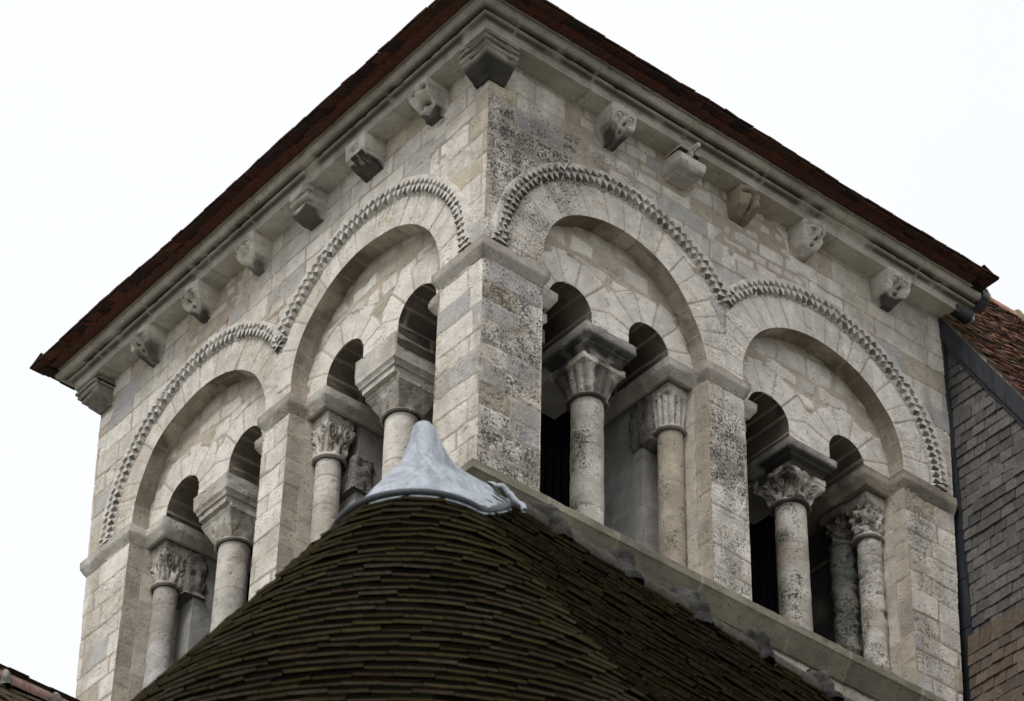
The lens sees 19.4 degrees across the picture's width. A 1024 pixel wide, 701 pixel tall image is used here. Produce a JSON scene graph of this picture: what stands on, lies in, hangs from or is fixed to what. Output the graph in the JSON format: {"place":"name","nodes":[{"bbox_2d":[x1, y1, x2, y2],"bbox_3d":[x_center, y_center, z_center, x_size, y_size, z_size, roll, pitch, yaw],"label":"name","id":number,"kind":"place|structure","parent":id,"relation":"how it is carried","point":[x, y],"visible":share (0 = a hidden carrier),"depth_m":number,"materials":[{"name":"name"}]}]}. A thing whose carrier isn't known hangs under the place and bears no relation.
{"place":"outdoors","nodes":[
{"label":"outdoors","id":0,"kind":"place"},
{"bbox_2d":[0,664,80,700],"bbox_3d":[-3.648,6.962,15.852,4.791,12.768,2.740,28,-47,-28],"label":"chapel","id":1,"kind":"structure","parent":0,"point":[15,685],"depth_m":20.00,"materials":[{"name":"tile"}]},
{"bbox_2d":[0,0,1023,697],"label":"sky","id":2,"kind":"structure","parent":0,"point":[121,121],"materials":[{"name":"white"}]},
{"bbox_2d":[29,0,999,700],"bbox_3d":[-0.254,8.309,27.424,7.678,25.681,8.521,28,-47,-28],"label":"bell tower","id":3,"kind":"structure","parent":0,"point":[605,294],"depth_m":31.37,"materials":[{"name":"stone"}]},
{"label":"ground","id":4,"kind":"structure","parent":0,"visible":0},
{"bbox_2d":[131,421,851,700],"bbox_3d":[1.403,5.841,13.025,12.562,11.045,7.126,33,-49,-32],"label":"apse","id":5,"kind":"structure","parent":4,"relation":"on","point":[427,568],"depth_m":13.35,"materials":[{"name":"tile"}]},
{"bbox_2d":[890,293,1023,700],"bbox_3d":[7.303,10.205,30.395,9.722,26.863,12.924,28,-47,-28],"label":"nave","id":6,"kind":"structure","parent":4,"relation":"on","point":[983,358],"depth_m":32.02,"materials":[{"name":"stone"}]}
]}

